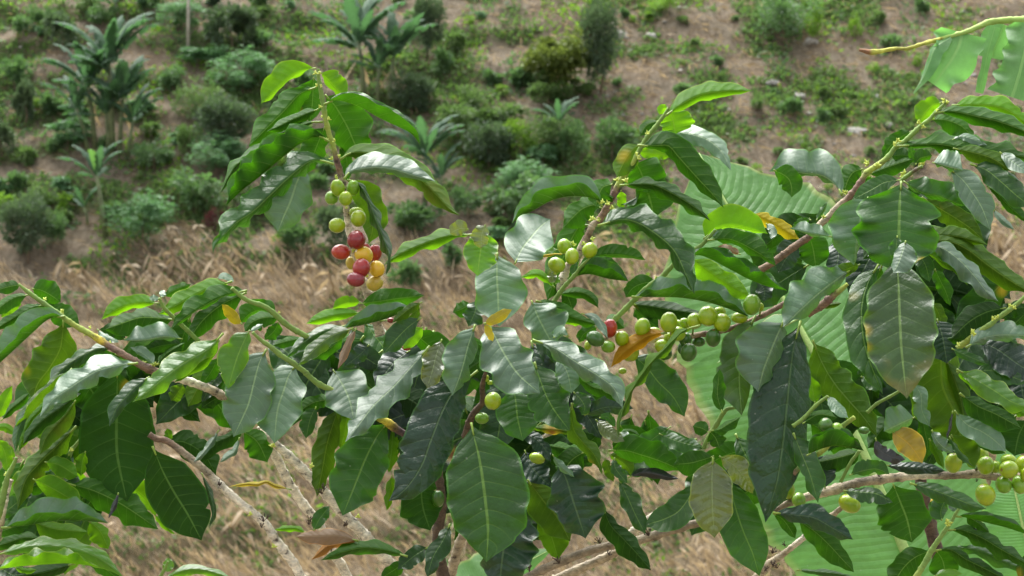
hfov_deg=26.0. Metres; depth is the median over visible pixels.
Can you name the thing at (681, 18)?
plant
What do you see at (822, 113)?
plant
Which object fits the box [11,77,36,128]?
dark shrub
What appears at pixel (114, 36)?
banana plant
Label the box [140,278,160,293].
maize stalk
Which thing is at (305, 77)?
plant
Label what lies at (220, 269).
maize stalk
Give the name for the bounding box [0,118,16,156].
dark shrub
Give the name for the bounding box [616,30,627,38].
rock
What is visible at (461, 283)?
maize stalk
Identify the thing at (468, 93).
shrub
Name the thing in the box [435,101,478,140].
shrub
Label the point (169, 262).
maize stalk
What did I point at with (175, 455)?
maize stalk
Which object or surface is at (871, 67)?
plant
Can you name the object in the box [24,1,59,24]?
coffee bush
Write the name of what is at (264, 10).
plant
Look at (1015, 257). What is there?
maize stalk
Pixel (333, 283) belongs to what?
maize stalk
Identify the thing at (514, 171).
cassava plant
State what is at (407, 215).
coffee bush
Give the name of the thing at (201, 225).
maize stalk
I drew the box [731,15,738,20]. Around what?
plant
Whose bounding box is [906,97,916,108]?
plant
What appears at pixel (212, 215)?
purple shrub
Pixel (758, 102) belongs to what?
plant
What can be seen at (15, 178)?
plant
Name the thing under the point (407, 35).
banana plant
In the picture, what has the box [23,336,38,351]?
maize stalk
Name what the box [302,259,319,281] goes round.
maize stalk
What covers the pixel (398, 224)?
plant
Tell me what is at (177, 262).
maize stalk
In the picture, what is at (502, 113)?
shrub
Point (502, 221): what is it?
plant
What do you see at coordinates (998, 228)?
maize stalk
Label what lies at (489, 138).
dark shrub
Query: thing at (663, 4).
weed bush
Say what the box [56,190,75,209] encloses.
plant
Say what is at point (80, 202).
banana plant
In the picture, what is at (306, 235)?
coffee bush
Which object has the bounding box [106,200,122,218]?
plant
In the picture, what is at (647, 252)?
maize stalk
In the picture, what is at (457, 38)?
plant
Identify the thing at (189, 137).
shrub
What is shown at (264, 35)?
plant
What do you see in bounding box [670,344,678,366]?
maize stalk
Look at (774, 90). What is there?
plant
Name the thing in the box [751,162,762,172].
plant
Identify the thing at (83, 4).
plant
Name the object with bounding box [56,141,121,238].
banana plant
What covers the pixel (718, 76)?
plant
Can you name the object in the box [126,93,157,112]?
plant
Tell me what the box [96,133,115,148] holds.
plant
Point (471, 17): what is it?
plant
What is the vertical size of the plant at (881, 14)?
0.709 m
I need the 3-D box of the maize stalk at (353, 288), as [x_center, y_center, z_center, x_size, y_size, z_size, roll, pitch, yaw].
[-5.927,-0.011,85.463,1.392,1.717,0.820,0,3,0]
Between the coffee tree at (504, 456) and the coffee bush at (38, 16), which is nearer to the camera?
the coffee tree at (504, 456)
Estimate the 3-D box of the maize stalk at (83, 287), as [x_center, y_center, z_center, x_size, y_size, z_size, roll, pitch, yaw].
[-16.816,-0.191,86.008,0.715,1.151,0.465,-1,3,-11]
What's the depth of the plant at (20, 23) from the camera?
101.09 m
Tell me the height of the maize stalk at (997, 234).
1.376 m
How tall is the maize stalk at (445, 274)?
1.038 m
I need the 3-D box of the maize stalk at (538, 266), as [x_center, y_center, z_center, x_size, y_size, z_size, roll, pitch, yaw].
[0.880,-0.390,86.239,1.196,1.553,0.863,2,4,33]
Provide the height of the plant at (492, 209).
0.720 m
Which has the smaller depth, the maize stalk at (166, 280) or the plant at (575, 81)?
the maize stalk at (166, 280)
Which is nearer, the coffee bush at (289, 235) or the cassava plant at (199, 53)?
the coffee bush at (289, 235)
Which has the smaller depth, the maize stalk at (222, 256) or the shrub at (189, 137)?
the maize stalk at (222, 256)
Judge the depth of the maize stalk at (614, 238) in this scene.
87.18 m
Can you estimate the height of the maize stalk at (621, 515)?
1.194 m
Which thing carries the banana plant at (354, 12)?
on the hillside
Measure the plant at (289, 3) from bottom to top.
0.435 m
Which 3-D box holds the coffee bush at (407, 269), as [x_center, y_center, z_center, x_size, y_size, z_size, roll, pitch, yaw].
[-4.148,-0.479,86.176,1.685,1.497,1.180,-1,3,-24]
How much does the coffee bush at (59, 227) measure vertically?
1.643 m
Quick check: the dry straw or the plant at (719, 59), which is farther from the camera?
the plant at (719, 59)
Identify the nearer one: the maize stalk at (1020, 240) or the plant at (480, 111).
the maize stalk at (1020, 240)
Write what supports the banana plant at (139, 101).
on the hillside
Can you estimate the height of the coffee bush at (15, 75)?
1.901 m
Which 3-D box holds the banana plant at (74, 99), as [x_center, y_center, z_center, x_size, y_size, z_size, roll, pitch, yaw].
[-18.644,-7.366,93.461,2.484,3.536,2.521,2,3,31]
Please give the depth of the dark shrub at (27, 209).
87.52 m
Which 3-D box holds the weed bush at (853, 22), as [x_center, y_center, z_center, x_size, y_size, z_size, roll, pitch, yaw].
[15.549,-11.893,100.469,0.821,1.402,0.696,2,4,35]
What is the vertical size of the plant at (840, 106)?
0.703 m
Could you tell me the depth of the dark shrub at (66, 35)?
99.48 m
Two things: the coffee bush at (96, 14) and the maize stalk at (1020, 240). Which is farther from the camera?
the coffee bush at (96, 14)
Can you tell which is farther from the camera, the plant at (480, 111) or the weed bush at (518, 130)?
the plant at (480, 111)
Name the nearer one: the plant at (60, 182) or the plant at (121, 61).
the plant at (60, 182)
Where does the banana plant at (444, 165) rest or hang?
on the hillside
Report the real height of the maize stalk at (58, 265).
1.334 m
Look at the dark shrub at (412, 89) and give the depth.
96.08 m
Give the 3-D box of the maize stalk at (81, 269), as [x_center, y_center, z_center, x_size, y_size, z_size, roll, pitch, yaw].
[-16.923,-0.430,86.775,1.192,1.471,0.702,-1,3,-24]
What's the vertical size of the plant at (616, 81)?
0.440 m
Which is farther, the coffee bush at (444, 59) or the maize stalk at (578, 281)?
the coffee bush at (444, 59)
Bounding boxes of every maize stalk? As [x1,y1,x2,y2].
[8,411,16,426]
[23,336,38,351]
[54,258,77,285]
[68,259,93,288]
[69,269,87,292]
[121,258,140,286]
[121,264,137,288]
[137,273,150,288]
[139,253,168,280]
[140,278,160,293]
[143,274,159,294]
[147,256,168,279]
[153,272,174,288]
[155,247,177,276]
[160,249,182,274]
[163,228,175,247]
[164,222,177,246]
[164,260,194,283]
[164,450,180,457]
[165,254,178,275]
[172,236,182,254]
[176,235,191,254]
[190,259,205,277]
[193,221,204,241]
[201,257,229,283]
[213,320,238,348]
[213,419,227,434]
[215,252,233,273]
[219,238,236,262]
[221,505,253,542]
[228,492,262,529]
[229,251,246,272]
[256,263,269,281]
[262,519,279,544]
[292,254,305,276]
[296,270,310,293]
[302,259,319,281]
[313,268,341,298]
[316,416,325,433]
[339,270,360,292]
[341,269,372,296]
[418,267,430,292]
[436,264,452,289]
[455,274,466,294]
[520,262,533,282]
[521,261,544,293]
[569,265,588,287]
[593,234,604,247]
[598,228,626,258]
[613,502,631,527]
[617,258,627,269]
[630,305,637,323]
[641,248,659,273]
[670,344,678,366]
[681,397,706,424]
[690,533,709,552]
[989,225,1008,254]
[991,218,1005,238]
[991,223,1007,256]
[1001,250,1021,272]
[1004,248,1020,271]
[1005,230,1023,255]
[1012,258,1023,275]
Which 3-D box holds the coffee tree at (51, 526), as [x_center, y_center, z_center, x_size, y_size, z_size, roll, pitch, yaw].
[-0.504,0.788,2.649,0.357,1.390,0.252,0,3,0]
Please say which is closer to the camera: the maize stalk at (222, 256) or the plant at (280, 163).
the maize stalk at (222, 256)
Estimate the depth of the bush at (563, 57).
96.55 m
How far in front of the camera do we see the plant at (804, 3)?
102.35 m
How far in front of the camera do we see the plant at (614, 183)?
91.07 m
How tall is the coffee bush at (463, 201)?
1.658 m
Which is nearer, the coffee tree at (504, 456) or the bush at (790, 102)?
the coffee tree at (504, 456)
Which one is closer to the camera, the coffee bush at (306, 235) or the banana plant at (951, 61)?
the banana plant at (951, 61)
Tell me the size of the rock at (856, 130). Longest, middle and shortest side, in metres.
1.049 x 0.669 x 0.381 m
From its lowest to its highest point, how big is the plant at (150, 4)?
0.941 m
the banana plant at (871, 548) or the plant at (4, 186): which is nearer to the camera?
the banana plant at (871, 548)
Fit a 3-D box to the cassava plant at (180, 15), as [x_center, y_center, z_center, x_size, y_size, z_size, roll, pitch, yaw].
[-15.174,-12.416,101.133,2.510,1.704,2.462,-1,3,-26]
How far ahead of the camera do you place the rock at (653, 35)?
100.59 m
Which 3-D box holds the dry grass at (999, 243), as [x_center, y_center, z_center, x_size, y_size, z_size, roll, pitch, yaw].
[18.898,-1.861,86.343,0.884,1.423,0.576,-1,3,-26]
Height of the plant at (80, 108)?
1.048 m
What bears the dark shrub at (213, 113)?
on the hillside
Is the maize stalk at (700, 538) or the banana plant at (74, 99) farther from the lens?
the banana plant at (74, 99)
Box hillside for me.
[0,0,1023,575]
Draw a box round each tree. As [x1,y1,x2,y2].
[0,60,800,575]
[0,381,227,575]
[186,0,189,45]
[523,95,1023,575]
[887,501,1023,575]
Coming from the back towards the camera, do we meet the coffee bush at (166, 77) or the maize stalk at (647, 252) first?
the coffee bush at (166, 77)
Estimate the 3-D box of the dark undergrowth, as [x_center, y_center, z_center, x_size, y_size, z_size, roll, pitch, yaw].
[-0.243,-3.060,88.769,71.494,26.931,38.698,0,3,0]
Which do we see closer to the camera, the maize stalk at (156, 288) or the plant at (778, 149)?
the maize stalk at (156, 288)
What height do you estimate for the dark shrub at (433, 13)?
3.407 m
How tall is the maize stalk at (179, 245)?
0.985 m
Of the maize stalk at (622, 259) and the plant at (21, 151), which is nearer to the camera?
the maize stalk at (622, 259)
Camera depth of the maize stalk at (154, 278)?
86.20 m
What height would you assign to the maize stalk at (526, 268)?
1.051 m
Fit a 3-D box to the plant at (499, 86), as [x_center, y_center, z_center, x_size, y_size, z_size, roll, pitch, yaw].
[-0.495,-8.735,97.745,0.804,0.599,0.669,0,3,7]
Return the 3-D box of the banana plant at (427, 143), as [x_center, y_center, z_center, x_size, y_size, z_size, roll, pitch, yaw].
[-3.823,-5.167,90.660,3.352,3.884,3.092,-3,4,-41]
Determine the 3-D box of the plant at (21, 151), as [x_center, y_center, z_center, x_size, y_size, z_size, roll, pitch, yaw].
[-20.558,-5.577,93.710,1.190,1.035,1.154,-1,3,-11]
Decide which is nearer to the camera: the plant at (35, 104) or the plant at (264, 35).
the plant at (35, 104)
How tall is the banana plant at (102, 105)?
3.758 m
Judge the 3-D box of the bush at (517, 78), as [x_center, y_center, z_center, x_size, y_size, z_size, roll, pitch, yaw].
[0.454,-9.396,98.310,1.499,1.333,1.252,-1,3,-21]
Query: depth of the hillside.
93.59 m
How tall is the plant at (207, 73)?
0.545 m
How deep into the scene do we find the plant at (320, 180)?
91.60 m
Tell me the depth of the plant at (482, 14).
102.42 m
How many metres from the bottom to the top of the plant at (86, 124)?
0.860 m
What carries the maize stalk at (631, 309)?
on the hillside
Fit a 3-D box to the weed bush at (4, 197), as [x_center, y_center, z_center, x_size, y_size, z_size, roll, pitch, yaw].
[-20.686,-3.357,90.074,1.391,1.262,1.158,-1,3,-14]
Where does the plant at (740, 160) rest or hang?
on the hillside
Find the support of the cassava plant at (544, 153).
on the hillside
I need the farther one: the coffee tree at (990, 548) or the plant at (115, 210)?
the plant at (115, 210)
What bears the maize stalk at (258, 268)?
on the hillside
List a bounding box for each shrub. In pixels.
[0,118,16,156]
[0,188,55,263]
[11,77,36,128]
[22,184,59,211]
[39,9,79,53]
[169,75,232,118]
[175,122,204,157]
[192,92,258,144]
[199,1,260,53]
[201,206,224,233]
[313,204,346,245]
[385,70,435,116]
[411,0,447,57]
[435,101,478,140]
[457,83,489,109]
[459,118,517,170]
[471,101,531,126]
[521,109,582,154]
[525,80,576,104]
[578,0,624,92]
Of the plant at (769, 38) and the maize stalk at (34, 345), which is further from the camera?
the plant at (769, 38)
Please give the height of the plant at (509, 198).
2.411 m
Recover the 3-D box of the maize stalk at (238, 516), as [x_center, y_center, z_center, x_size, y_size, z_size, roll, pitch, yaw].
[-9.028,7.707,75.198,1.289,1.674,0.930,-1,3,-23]
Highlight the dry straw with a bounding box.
[0,163,1023,575]
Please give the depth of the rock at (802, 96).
96.14 m
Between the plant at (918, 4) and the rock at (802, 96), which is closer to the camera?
the rock at (802, 96)
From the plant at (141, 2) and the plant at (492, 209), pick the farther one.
the plant at (141, 2)
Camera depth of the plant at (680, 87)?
96.31 m
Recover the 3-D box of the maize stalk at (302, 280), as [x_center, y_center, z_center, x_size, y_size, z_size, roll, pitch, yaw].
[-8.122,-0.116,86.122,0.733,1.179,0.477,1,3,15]
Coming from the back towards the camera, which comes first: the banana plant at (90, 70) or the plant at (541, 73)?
the plant at (541, 73)
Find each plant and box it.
[0,169,28,192]
[0,180,13,195]
[11,13,37,34]
[11,144,38,167]
[33,97,42,107]
[34,26,45,35]
[38,90,64,116]
[39,75,97,152]
[40,40,121,149]
[43,116,92,151]
[45,139,61,152]
[48,208,74,225]
[50,176,73,189]
[52,12,159,156]
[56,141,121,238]
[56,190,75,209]
[58,100,88,117]
[66,186,100,224]
[67,117,90,131]
[68,74,138,156]
[75,0,99,11]
[76,55,155,156]
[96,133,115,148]
[97,201,121,217]
[99,0,118,19]
[100,188,179,240]
[105,83,163,157]
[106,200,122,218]
[114,59,129,66]
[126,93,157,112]
[135,0,147,5]
[139,120,162,136]
[142,0,160,8]
[154,0,206,32]
[165,127,186,144]
[175,44,229,63]
[184,130,246,176]
[202,45,276,93]
[204,0,220,5]
[205,68,218,77]
[239,75,258,88]
[245,29,273,45]
[247,0,268,3]
[255,5,269,17]
[271,229,284,243]
[277,158,285,165]
[285,0,295,8]
[291,69,322,86]
[307,0,407,93]
[309,172,330,192]
[317,156,335,173]
[344,11,435,104]
[348,30,405,100]
[376,114,466,205]
[391,0,402,5]
[396,221,408,229]
[401,7,426,20]
[415,142,463,208]
[443,29,467,50]
[456,153,1023,575]
[466,16,474,24]
[474,11,486,19]
[475,106,495,127]
[482,67,502,86]
[487,226,508,240]
[488,200,505,215]
[490,216,512,227]
[493,155,560,192]
[495,84,508,95]
[525,141,560,165]
[530,97,578,161]
[535,68,550,85]
[569,77,581,86]
[574,82,596,97]
[585,0,612,9]
[610,77,622,85]
[611,180,624,189]
[619,6,630,17]
[628,15,636,22]
[643,11,653,22]
[673,82,693,94]
[675,15,688,24]
[689,38,698,45]
[711,54,725,65]
[716,72,726,78]
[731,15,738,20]
[735,157,748,164]
[750,98,764,109]
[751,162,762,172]
[766,36,774,41]
[769,88,779,93]
[772,146,783,156]
[799,0,817,9]
[815,107,830,122]
[818,86,831,96]
[829,103,846,116]
[859,16,1023,100]
[863,145,874,156]
[865,62,879,71]
[872,10,887,23]
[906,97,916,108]
[911,54,922,66]
[914,0,930,13]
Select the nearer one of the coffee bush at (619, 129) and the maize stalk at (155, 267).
the maize stalk at (155, 267)
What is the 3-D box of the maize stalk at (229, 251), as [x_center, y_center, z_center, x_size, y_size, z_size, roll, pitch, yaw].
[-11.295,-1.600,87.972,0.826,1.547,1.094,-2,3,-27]
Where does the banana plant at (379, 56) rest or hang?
on the hillside
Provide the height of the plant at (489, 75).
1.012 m
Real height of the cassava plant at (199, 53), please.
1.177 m
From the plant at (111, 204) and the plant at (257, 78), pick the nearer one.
the plant at (111, 204)
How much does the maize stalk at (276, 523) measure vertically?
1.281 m
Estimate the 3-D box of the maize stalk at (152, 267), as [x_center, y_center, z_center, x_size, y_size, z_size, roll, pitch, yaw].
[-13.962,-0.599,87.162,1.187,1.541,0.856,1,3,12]
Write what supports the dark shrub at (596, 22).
on the hillside
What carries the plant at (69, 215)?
on the hillside
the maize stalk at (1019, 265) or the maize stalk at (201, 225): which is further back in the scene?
the maize stalk at (201, 225)
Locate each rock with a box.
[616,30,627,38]
[646,32,656,38]
[765,80,778,85]
[794,91,805,98]
[803,37,818,45]
[847,127,868,135]
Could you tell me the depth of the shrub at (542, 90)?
96.19 m
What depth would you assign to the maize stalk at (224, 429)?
78.87 m
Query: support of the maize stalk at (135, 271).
on the hillside
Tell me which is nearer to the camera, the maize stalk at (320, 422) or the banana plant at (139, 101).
the maize stalk at (320, 422)
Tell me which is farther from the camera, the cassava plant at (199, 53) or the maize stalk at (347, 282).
the cassava plant at (199, 53)
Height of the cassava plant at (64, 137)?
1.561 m
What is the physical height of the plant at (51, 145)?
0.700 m
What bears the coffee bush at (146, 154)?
on the hillside
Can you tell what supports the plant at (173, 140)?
on the hillside
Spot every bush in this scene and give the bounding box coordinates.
[0,54,32,90]
[0,190,17,212]
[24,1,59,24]
[41,208,67,245]
[85,3,119,28]
[129,137,176,170]
[152,62,187,91]
[166,164,227,216]
[273,224,302,258]
[295,220,319,248]
[384,258,422,288]
[386,199,436,237]
[428,46,454,77]
[440,240,462,269]
[448,180,482,218]
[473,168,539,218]
[502,117,543,162]
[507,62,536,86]
[520,26,596,90]
[553,118,591,165]
[592,115,639,162]
[647,0,684,16]
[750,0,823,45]
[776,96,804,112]
[804,1,826,40]
[848,11,864,36]
[878,33,902,47]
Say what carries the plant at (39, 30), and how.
on the hillside
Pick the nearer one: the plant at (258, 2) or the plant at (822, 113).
the plant at (822, 113)
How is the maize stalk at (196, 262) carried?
on the hillside
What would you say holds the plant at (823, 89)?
on the hillside
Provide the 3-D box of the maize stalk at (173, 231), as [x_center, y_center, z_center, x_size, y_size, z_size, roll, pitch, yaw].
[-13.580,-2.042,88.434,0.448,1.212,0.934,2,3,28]
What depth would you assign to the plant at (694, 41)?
99.58 m
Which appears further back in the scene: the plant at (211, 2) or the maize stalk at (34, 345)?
the plant at (211, 2)
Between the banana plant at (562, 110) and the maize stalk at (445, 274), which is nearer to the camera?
the maize stalk at (445, 274)
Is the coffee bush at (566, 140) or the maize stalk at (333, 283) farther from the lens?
the coffee bush at (566, 140)
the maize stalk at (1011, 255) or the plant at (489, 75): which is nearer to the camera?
the maize stalk at (1011, 255)
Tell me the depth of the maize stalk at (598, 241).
87.52 m
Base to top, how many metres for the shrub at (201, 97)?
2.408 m
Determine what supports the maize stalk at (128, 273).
on the hillside
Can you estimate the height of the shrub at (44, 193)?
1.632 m
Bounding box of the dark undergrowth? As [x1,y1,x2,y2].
[0,0,1023,575]
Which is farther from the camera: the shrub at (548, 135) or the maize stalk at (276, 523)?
the shrub at (548, 135)
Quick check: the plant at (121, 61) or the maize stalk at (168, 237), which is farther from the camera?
the plant at (121, 61)
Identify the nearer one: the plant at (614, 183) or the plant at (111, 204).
the plant at (111, 204)
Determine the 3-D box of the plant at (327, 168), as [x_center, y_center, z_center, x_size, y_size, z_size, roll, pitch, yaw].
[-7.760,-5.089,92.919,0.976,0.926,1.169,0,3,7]
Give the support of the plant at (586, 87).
on the hillside
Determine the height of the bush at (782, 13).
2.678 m
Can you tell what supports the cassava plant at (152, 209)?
on the hillside
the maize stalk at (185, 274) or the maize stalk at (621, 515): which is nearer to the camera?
the maize stalk at (621, 515)
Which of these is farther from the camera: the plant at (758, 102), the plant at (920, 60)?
the plant at (920, 60)
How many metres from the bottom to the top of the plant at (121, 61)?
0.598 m
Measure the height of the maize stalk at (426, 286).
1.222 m
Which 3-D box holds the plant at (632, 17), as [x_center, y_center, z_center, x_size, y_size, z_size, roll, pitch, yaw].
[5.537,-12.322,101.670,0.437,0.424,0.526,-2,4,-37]
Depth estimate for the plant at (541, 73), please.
97.50 m
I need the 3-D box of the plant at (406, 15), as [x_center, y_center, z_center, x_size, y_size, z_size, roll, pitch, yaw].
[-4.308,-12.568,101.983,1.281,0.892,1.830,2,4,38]
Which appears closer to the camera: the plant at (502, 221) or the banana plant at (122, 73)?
the plant at (502, 221)
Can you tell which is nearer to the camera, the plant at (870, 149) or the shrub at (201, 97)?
the plant at (870, 149)
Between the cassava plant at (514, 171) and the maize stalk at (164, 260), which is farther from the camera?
the cassava plant at (514, 171)
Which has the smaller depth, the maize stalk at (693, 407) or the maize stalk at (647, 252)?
the maize stalk at (693, 407)
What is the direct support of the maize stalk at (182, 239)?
on the hillside
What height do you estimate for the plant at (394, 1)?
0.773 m
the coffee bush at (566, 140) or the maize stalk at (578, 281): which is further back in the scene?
the coffee bush at (566, 140)
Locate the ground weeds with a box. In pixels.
[0,0,1019,575]
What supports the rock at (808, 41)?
on the hillside
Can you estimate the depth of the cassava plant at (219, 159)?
92.32 m
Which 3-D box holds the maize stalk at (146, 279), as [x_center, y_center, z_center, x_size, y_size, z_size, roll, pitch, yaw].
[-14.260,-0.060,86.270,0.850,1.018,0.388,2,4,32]
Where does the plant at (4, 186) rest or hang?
on the hillside
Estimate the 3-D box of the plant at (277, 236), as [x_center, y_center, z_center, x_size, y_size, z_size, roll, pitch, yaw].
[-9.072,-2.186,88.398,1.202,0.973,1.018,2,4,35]
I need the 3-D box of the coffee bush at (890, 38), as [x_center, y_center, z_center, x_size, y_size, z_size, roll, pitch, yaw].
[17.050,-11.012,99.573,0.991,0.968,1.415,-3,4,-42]
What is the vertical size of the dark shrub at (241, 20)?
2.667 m
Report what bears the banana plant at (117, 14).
on the hillside
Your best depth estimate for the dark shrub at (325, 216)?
87.72 m
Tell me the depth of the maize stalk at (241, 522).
75.11 m
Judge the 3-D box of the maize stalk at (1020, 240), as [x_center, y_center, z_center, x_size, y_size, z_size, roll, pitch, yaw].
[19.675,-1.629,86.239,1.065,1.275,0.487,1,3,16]
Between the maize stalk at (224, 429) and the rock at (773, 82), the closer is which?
the maize stalk at (224, 429)
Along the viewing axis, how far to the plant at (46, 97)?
96.25 m
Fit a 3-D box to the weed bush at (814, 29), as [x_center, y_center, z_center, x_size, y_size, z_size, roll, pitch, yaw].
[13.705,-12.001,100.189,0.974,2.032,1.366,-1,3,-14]
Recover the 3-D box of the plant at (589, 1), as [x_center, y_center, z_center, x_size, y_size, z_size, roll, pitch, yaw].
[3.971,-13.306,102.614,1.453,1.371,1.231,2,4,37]
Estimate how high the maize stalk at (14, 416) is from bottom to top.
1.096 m
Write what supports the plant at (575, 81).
on the hillside
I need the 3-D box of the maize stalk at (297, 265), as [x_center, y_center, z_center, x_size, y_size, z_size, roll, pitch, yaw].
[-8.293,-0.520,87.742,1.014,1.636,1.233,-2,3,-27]
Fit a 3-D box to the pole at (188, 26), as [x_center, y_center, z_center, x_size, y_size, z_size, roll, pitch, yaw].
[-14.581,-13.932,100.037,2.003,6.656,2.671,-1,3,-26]
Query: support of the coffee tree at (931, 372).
on the hillside
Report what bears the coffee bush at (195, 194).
on the hillside
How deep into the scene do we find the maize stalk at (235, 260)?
87.54 m
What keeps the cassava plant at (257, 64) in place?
on the hillside
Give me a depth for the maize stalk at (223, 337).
83.30 m
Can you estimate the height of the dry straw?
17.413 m
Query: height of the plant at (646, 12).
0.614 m
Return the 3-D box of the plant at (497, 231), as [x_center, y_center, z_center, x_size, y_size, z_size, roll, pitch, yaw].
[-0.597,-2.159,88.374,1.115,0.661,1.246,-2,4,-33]
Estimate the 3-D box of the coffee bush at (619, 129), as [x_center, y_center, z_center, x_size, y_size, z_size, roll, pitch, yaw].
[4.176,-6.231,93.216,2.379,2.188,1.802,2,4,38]
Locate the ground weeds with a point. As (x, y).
(906, 82)
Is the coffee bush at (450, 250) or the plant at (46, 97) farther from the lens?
the plant at (46, 97)
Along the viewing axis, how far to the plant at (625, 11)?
101.93 m
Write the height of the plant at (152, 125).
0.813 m

